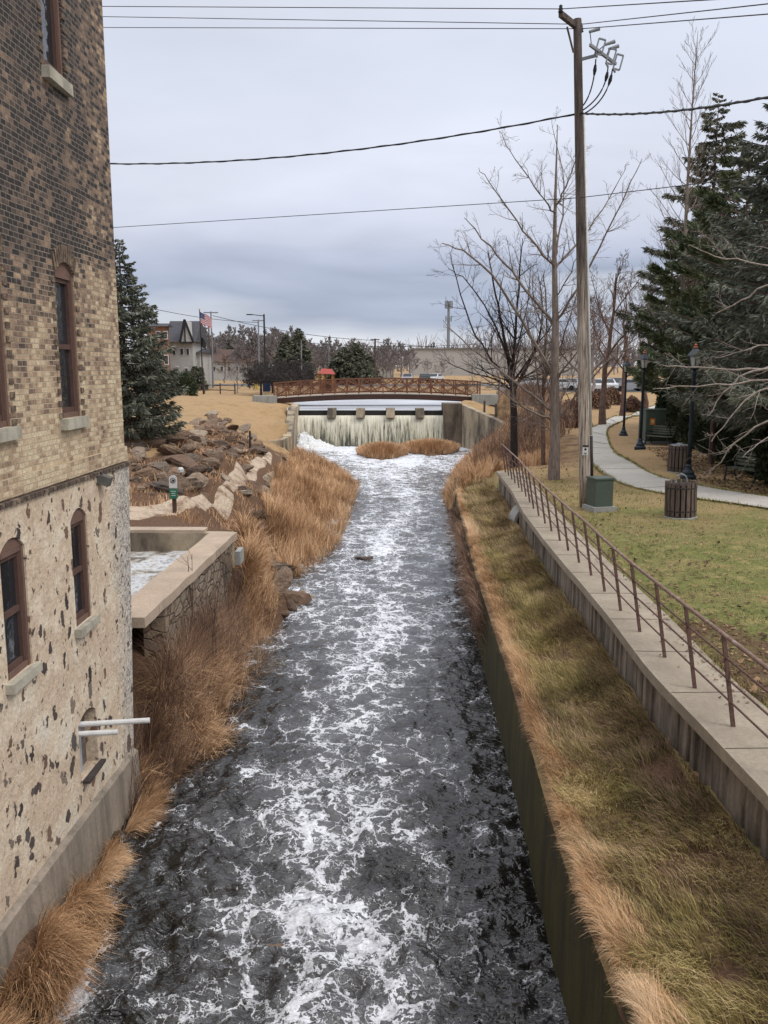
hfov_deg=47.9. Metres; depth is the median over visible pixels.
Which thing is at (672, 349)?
pine
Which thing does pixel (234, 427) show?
rock
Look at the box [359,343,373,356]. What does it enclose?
tree
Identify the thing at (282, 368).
vase tree
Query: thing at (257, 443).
rock
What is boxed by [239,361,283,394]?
vase tree
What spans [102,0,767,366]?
sky
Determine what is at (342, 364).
evergreen
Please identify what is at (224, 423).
rock
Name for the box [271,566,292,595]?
rock
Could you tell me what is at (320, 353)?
tree
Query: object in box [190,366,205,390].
evergreen
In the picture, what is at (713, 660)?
lawn grass
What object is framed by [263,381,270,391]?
sign
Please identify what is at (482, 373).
loading door
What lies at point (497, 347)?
bare tree
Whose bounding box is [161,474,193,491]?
rock
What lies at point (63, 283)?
window
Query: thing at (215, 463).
rock
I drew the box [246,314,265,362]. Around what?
power pole
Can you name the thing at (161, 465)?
rock
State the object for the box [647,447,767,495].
leaf litter
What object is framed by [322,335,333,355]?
tree
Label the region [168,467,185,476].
rock
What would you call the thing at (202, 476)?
rock
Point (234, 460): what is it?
weeds
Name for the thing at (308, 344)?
tree
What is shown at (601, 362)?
bare tree
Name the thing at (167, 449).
rock
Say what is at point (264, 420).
ground
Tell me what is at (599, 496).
utility box
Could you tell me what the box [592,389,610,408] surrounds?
brown shrub
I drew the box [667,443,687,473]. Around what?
trash can
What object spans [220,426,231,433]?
rock
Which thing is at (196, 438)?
rock
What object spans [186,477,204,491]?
rock
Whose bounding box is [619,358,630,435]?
street lamp
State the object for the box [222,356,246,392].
tree
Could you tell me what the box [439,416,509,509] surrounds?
reeds
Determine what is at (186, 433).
rock
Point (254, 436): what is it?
rock
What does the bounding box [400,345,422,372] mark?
tree
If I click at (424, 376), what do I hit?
parked car
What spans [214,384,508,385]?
street
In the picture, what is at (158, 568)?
stone basin
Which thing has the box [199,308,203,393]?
flagpole
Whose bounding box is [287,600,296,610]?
rock
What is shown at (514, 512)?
culvert
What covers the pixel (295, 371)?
vase tree
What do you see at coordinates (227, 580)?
sapling
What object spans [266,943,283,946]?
rock
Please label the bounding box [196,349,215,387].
house annex
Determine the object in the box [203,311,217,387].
power pole
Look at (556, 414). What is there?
bare tree
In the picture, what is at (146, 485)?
rock
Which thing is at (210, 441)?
rock
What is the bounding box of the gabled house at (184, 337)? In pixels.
[169,319,208,385]
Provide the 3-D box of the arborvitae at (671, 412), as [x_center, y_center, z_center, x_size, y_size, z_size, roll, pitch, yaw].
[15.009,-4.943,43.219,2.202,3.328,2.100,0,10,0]
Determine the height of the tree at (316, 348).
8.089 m
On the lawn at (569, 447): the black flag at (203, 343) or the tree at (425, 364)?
the tree at (425, 364)
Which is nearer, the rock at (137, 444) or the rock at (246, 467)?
the rock at (137, 444)
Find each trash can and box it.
[664,473,697,519]
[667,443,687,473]
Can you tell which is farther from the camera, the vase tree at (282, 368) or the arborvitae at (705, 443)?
the vase tree at (282, 368)
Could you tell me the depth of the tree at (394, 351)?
159.93 m
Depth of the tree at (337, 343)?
171.40 m
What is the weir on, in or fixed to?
in the river
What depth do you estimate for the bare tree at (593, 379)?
93.13 m
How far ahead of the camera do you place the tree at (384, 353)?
158.09 m
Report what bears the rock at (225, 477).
on the ground at (264, 420)
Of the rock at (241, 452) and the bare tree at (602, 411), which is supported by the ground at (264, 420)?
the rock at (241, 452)
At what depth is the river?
11.69 m
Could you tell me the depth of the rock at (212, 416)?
55.71 m
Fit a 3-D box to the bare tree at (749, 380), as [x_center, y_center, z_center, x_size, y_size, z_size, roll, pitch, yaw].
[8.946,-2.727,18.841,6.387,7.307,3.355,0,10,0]
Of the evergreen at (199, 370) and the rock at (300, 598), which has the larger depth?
the evergreen at (199, 370)
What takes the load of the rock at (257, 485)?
on the ground at (264, 420)
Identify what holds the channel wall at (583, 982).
on the lawn at (569, 447)
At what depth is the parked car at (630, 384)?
101.06 m
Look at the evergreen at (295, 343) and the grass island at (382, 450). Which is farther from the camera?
the evergreen at (295, 343)
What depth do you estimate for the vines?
20.84 m
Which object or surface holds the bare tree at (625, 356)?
on the lawn at (569, 447)
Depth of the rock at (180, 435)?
34.29 m
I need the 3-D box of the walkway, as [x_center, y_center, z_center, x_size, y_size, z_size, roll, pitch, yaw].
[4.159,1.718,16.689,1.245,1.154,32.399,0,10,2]
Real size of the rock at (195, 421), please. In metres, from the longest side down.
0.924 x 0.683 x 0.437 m
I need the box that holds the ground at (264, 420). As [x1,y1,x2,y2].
[0,368,391,1023]
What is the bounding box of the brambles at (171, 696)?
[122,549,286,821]
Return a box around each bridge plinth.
[252,395,277,402]
[471,394,497,404]
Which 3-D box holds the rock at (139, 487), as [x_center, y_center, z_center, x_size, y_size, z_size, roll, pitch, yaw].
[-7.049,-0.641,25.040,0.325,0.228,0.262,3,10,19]
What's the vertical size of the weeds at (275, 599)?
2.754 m
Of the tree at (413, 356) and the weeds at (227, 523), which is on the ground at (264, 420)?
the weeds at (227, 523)
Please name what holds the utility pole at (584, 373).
on the lawn at (569, 447)
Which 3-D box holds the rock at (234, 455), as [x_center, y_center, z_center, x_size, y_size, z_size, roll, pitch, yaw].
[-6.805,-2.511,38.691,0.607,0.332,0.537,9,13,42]
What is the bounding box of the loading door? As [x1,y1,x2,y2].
[473,363,484,375]
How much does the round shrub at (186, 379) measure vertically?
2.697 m
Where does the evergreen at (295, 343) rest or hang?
on the ground at (264, 420)
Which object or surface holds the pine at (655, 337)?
on the lawn at (569, 447)
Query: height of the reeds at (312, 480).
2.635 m
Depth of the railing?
12.24 m
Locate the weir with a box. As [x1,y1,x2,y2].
[297,408,442,448]
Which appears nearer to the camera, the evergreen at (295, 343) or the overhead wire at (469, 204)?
the overhead wire at (469, 204)
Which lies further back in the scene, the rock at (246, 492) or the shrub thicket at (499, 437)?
the shrub thicket at (499, 437)
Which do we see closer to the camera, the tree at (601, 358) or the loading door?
the loading door
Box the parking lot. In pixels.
[490,387,648,391]
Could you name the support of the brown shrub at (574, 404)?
on the lawn at (569, 447)
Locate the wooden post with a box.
[483,401,485,411]
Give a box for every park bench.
[644,425,675,445]
[724,452,764,483]
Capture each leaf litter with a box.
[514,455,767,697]
[543,500,748,703]
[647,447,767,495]
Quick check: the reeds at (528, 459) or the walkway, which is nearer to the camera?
the walkway
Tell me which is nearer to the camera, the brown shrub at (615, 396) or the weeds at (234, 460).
the weeds at (234, 460)
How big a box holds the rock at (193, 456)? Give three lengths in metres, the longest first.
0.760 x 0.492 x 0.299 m
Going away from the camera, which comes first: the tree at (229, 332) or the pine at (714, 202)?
the pine at (714, 202)
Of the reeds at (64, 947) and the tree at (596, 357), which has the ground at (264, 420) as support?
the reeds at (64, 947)
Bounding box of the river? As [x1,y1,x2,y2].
[24,446,568,1023]
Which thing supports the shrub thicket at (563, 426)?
on the lawn at (569, 447)
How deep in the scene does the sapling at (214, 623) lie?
15.82 m
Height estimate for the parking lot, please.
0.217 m
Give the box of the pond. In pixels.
[287,399,460,409]
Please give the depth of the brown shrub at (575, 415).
55.34 m
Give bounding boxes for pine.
[625,243,727,395]
[638,153,767,390]
[654,298,762,463]
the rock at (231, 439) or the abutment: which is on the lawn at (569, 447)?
the abutment
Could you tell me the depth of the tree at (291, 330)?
173.70 m
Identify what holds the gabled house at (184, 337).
on the ground at (264, 420)
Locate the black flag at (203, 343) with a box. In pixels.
[201,337,205,349]
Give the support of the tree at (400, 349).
on the lawn at (569, 447)
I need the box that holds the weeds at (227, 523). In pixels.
[129,475,301,560]
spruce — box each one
[114,239,190,441]
[614,93,754,394]
[655,103,767,426]
[681,219,767,434]
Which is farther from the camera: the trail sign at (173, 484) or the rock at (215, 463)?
the rock at (215, 463)
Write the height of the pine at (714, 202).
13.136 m
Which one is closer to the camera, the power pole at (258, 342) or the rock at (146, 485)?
the rock at (146, 485)
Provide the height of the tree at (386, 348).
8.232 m
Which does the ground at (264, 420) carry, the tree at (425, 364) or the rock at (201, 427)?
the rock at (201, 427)
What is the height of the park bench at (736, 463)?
0.972 m
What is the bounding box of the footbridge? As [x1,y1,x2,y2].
[273,378,480,402]
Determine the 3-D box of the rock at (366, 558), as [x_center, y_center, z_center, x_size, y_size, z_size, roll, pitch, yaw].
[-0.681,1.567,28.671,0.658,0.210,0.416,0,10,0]
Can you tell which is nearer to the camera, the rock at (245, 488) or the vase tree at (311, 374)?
the rock at (245, 488)
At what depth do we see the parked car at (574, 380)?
103.89 m
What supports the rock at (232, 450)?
on the ground at (264, 420)
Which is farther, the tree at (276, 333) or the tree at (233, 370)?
the tree at (276, 333)
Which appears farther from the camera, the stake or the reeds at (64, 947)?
the stake
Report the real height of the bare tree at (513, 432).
10.211 m
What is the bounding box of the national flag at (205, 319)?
[200,312,211,328]
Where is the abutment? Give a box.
[441,402,504,448]
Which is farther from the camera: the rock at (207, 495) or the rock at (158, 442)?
the rock at (158, 442)
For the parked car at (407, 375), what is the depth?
137.22 m
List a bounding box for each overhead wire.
[102,0,707,8]
[103,3,767,24]
[103,13,767,28]
[112,96,767,164]
[113,175,767,227]
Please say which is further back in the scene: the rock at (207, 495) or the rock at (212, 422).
the rock at (212, 422)
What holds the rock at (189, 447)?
on the ground at (264, 420)
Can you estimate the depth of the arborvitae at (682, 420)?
40.12 m
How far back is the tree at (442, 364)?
148.00 m
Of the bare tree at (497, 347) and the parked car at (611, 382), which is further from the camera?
the parked car at (611, 382)
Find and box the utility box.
[582,476,616,512]
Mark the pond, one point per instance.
(384, 404)
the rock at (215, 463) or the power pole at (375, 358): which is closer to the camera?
the rock at (215, 463)
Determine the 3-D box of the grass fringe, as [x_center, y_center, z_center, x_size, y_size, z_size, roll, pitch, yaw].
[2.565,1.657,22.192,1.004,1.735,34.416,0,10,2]
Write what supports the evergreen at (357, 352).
on the ground at (264, 420)
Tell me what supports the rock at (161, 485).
on the ground at (264, 420)
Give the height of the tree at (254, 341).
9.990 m
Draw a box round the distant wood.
[127,329,652,371]
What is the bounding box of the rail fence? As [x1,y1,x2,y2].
[197,383,235,393]
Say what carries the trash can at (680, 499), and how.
on the lawn at (569, 447)
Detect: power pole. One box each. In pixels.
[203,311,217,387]
[208,326,209,348]
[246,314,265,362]
[252,320,262,365]
[370,339,379,383]
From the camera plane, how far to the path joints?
40.82 m
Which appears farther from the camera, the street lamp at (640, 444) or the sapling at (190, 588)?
the street lamp at (640, 444)
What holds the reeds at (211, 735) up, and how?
on the ground at (264, 420)
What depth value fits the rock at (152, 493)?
24.81 m
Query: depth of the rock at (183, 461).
30.10 m
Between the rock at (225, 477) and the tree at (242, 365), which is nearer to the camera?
the rock at (225, 477)
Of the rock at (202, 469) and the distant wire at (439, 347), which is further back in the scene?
the distant wire at (439, 347)
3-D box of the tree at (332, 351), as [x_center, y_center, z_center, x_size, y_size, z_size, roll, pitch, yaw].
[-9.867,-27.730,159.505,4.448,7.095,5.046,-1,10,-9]
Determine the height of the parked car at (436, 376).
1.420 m
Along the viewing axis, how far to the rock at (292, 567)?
25.81 m
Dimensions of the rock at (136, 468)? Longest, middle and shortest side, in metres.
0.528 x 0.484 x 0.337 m
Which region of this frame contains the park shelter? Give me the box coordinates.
[318,369,334,391]
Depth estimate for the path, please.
30.67 m
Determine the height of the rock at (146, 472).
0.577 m
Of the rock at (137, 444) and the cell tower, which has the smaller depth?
the rock at (137, 444)
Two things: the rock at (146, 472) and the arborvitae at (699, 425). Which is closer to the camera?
the rock at (146, 472)
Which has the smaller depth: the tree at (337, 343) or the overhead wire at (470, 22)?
the overhead wire at (470, 22)
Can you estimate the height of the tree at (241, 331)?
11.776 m
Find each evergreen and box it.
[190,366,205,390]
[195,367,209,390]
[223,338,233,348]
[272,334,291,381]
[283,328,316,384]
[326,347,364,384]
[348,343,374,383]
[364,352,385,382]
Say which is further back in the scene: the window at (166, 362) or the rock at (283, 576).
the window at (166, 362)
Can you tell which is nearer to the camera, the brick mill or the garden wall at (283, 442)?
the brick mill
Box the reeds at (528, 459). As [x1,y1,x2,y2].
[507,416,549,466]
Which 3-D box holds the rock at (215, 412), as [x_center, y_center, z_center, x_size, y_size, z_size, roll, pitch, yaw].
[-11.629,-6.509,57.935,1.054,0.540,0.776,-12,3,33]
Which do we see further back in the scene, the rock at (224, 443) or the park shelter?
the park shelter
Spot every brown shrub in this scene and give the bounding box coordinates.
[560,399,577,413]
[563,411,592,427]
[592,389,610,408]
[596,385,620,404]
[626,395,640,411]
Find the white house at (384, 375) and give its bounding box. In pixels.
[377,362,392,377]
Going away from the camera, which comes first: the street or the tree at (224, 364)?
the street
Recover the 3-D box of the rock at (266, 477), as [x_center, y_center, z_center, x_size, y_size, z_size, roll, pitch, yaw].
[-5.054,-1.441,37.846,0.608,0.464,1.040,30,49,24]
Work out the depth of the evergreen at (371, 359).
137.39 m
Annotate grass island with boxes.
[354,440,409,459]
[400,437,461,455]
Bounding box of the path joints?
[594,419,741,493]
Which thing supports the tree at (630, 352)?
on the lawn at (569, 447)
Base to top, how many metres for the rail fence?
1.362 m
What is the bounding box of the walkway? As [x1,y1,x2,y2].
[497,471,767,860]
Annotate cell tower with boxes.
[445,301,452,347]
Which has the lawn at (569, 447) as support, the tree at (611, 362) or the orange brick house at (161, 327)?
the tree at (611, 362)
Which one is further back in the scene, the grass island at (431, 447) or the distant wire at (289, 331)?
the distant wire at (289, 331)
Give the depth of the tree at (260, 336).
161.16 m
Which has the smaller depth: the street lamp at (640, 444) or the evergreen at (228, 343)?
the street lamp at (640, 444)
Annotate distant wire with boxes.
[156,309,257,322]
[212,315,374,340]
[312,343,478,346]
[380,342,547,349]
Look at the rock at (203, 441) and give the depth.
39.23 m
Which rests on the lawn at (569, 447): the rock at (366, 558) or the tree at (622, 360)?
the tree at (622, 360)
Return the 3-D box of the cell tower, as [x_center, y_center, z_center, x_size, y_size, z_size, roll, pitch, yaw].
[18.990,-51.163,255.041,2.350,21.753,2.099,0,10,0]
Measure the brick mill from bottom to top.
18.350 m
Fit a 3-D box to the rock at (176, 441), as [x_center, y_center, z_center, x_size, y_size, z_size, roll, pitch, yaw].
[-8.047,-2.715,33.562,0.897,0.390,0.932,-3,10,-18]
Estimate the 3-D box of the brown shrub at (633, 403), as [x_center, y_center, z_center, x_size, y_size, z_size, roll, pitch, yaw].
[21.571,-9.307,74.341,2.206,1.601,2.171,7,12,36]
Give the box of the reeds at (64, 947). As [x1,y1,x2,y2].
[0,773,177,1023]
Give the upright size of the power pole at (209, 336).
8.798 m
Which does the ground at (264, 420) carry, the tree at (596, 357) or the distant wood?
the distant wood
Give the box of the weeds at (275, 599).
[233,520,284,650]
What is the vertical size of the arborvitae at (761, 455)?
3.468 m
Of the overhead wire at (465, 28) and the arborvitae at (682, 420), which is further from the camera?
the arborvitae at (682, 420)
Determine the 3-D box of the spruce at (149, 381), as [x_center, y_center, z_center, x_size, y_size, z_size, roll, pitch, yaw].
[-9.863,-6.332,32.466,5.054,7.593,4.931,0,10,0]
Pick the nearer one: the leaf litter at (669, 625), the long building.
the leaf litter at (669, 625)
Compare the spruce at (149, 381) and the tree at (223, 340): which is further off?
the tree at (223, 340)
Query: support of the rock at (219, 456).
on the ground at (264, 420)
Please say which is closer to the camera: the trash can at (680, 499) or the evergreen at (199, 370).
the trash can at (680, 499)
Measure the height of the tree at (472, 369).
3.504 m
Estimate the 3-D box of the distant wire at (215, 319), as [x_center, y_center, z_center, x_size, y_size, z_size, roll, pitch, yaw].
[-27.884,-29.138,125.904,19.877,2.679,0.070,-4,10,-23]
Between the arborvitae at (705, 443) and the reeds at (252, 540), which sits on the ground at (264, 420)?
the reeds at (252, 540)
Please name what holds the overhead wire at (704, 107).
attached to the utility pole at (584, 373)
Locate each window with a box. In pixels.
[0,294,21,442]
[0,538,42,694]
[40,0,73,96]
[54,263,89,429]
[70,508,99,637]
[164,355,168,364]
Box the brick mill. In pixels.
[0,0,149,985]
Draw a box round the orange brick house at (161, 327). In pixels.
[147,323,171,372]
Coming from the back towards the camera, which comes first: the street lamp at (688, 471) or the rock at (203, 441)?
the rock at (203, 441)
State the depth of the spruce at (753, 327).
26.51 m
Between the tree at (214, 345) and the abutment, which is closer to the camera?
the abutment
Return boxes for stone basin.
[130,527,243,666]
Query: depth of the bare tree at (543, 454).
35.25 m
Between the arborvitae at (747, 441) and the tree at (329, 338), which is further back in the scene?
the tree at (329, 338)
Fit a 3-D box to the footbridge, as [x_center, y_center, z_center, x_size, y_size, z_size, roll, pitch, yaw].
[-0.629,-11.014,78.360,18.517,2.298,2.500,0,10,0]
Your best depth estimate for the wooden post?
69.50 m
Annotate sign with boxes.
[169,475,177,513]
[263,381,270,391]
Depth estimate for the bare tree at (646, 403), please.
61.32 m
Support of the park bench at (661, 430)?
on the lawn at (569, 447)
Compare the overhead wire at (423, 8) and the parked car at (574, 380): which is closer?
the overhead wire at (423, 8)
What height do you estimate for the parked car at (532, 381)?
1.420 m
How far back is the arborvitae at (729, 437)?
32.91 m
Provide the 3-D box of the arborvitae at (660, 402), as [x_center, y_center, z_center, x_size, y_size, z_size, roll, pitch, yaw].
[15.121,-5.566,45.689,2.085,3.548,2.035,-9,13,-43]
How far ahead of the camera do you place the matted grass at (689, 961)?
9.21 m
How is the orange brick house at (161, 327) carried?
on the ground at (264, 420)
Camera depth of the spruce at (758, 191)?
31.75 m
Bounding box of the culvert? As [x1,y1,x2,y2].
[508,505,519,525]
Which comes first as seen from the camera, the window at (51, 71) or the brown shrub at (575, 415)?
the window at (51, 71)
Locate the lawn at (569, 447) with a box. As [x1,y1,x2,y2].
[390,367,767,1023]
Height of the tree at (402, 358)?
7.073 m
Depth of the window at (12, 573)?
9.08 m
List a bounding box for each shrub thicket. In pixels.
[466,403,549,467]
[496,377,577,448]
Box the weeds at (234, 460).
[124,422,257,507]
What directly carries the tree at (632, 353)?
on the lawn at (569, 447)
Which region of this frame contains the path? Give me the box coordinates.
[590,405,767,507]
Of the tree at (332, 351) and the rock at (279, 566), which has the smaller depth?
the rock at (279, 566)
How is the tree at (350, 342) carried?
on the ground at (264, 420)
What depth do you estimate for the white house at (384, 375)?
172.80 m
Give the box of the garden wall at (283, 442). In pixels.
[269,437,288,450]
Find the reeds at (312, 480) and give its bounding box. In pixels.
[258,443,362,577]
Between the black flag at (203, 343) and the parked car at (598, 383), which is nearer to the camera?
the black flag at (203, 343)
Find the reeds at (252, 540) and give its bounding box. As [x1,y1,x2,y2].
[225,498,281,648]
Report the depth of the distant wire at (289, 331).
119.16 m
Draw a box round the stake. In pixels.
[249,431,250,447]
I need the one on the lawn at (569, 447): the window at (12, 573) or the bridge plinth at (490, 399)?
the bridge plinth at (490, 399)
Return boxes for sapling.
[180,542,200,619]
[206,563,226,660]
[216,553,242,637]
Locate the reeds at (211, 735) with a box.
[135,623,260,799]
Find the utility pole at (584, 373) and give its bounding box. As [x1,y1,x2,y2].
[558,4,623,507]
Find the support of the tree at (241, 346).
on the ground at (264, 420)
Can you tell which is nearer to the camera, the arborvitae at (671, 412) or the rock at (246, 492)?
the rock at (246, 492)
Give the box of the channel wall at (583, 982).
[454,477,633,1023]
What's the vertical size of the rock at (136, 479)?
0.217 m
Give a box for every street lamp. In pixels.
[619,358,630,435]
[634,350,649,449]
[680,342,701,479]
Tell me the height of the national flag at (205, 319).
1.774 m
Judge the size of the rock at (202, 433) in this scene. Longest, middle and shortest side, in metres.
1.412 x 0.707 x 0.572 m
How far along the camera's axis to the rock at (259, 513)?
29.41 m
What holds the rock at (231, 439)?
on the ground at (264, 420)
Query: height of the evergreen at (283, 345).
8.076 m
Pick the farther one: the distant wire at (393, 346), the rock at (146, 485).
the distant wire at (393, 346)
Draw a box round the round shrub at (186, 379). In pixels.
[165,370,198,395]
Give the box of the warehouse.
[409,348,577,375]
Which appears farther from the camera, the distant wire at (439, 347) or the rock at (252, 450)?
the distant wire at (439, 347)
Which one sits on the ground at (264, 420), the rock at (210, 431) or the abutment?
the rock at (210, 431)
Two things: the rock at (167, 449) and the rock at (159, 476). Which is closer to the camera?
the rock at (159, 476)
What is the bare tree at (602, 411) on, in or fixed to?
on the lawn at (569, 447)
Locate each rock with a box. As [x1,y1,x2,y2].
[129,443,144,448]
[130,446,145,458]
[130,477,141,481]
[132,464,146,471]
[134,467,156,480]
[135,486,146,491]
[138,483,149,487]
[142,438,165,447]
[146,491,156,494]
[150,480,183,494]
[151,461,169,471]
[153,474,164,480]
[157,444,183,455]
[159,456,170,462]
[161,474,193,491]
[162,432,184,438]
[166,437,187,445]
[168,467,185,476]
[169,454,195,468]
[178,431,189,436]
[180,443,195,452]
[184,453,200,463]
[185,465,208,476]
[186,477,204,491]
[188,435,201,441]
[189,417,205,424]
[189,472,208,490]
[190,430,207,436]
[194,425,204,429]
[196,492,210,498]
[199,457,220,469]
[200,436,206,445]
[203,452,223,460]
[204,410,217,415]
[204,427,212,434]
[205,419,217,425]
[206,438,215,445]
[207,414,219,421]
[211,425,222,430]
[213,440,230,449]
[218,421,227,425]
[219,473,229,481]
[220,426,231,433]
[223,435,236,442]
[226,452,239,458]
[227,424,238,430]
[227,448,236,453]
[237,451,246,455]
[237,486,253,495]
[238,423,250,431]
[239,489,252,495]
[242,464,253,470]
[247,448,257,454]
[248,433,256,439]
[248,446,268,453]
[248,480,264,495]
[251,441,262,447]
[254,510,263,518]
[263,471,274,481]
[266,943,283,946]
[270,560,297,571]
[270,563,287,570]
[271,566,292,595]
[281,610,289,617]
[284,590,311,605]
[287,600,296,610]
[354,556,372,560]
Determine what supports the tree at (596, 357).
on the lawn at (569, 447)
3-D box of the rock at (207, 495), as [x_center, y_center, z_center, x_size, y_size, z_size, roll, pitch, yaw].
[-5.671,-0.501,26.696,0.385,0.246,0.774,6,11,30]
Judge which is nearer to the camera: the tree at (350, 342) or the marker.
the marker
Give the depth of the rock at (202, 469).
28.96 m
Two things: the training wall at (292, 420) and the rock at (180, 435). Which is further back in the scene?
the training wall at (292, 420)
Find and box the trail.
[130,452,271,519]
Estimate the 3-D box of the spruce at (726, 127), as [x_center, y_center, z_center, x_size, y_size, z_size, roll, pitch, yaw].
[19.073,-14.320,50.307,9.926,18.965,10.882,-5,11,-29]
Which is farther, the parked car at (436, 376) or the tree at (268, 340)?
the tree at (268, 340)
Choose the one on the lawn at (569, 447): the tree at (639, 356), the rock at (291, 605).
the tree at (639, 356)
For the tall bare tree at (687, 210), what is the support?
on the lawn at (569, 447)
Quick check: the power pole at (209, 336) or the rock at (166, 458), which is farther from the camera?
the power pole at (209, 336)
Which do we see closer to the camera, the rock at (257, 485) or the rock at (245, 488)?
the rock at (245, 488)
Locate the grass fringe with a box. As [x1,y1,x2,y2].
[450,487,729,1023]
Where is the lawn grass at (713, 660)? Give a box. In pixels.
[541,478,767,708]
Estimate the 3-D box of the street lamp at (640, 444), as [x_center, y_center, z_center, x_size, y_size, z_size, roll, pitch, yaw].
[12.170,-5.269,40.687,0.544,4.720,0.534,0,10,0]
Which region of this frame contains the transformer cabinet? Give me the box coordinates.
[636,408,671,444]
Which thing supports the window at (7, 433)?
in the brick mill
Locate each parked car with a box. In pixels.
[401,373,413,382]
[419,374,429,382]
[428,373,443,381]
[521,377,541,384]
[541,379,577,390]
[563,378,577,389]
[591,379,601,390]
[595,378,618,389]
[617,379,639,390]
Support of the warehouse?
on the lawn at (569, 447)
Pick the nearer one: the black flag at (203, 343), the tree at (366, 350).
the black flag at (203, 343)
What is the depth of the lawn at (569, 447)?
15.67 m
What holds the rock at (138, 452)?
on the ground at (264, 420)
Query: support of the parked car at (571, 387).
on the parking lot
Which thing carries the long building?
on the ground at (264, 420)
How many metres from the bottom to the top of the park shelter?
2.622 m
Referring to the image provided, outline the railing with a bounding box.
[501,444,767,737]
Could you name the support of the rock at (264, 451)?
on the ground at (264, 420)
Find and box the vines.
[439,502,490,656]
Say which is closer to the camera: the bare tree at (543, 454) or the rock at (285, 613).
the rock at (285, 613)
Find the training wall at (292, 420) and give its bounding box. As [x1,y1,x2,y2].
[283,404,299,452]
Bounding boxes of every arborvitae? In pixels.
[655,380,678,407]
[663,392,683,443]
[674,391,700,448]
[687,406,708,453]
[699,407,724,456]
[710,400,747,465]
[733,394,767,475]
[751,407,767,484]
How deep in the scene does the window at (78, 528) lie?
10.85 m
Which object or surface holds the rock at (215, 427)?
on the ground at (264, 420)
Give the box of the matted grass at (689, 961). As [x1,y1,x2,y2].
[457,474,767,1023]
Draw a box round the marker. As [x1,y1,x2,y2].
[178,467,183,474]
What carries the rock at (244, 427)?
on the ground at (264, 420)
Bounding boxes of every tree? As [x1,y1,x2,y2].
[203,325,222,351]
[215,333,233,348]
[215,354,238,382]
[218,324,238,348]
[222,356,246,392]
[224,324,260,343]
[227,335,257,367]
[228,334,240,348]
[230,326,271,364]
[239,355,253,381]
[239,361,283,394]
[246,360,298,392]
[251,329,273,363]
[251,329,278,364]
[266,326,290,362]
[267,353,316,384]
[278,326,308,347]
[287,361,322,387]
[296,335,319,364]
[311,339,327,369]
[311,342,336,378]
[318,342,335,368]
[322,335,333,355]
[334,338,341,356]
[336,338,354,354]
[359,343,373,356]
[371,347,388,370]
[372,344,398,375]
[377,338,406,377]
[383,345,400,377]
[394,341,411,376]
[395,347,409,371]
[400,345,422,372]
[422,358,436,373]
[424,224,601,467]
[428,107,650,479]
[434,362,452,376]
[466,362,481,379]
[473,320,524,393]
[500,259,601,464]
[530,292,630,400]
[562,300,627,391]
[568,273,659,415]
[572,249,663,424]
[591,350,599,366]
[595,351,601,373]
[596,348,612,365]
[608,352,619,374]
[612,347,623,372]
[615,344,638,373]
[621,261,676,407]
[628,350,636,367]
[629,348,641,366]
[631,16,730,343]
[634,219,767,479]
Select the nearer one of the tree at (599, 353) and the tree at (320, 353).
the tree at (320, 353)

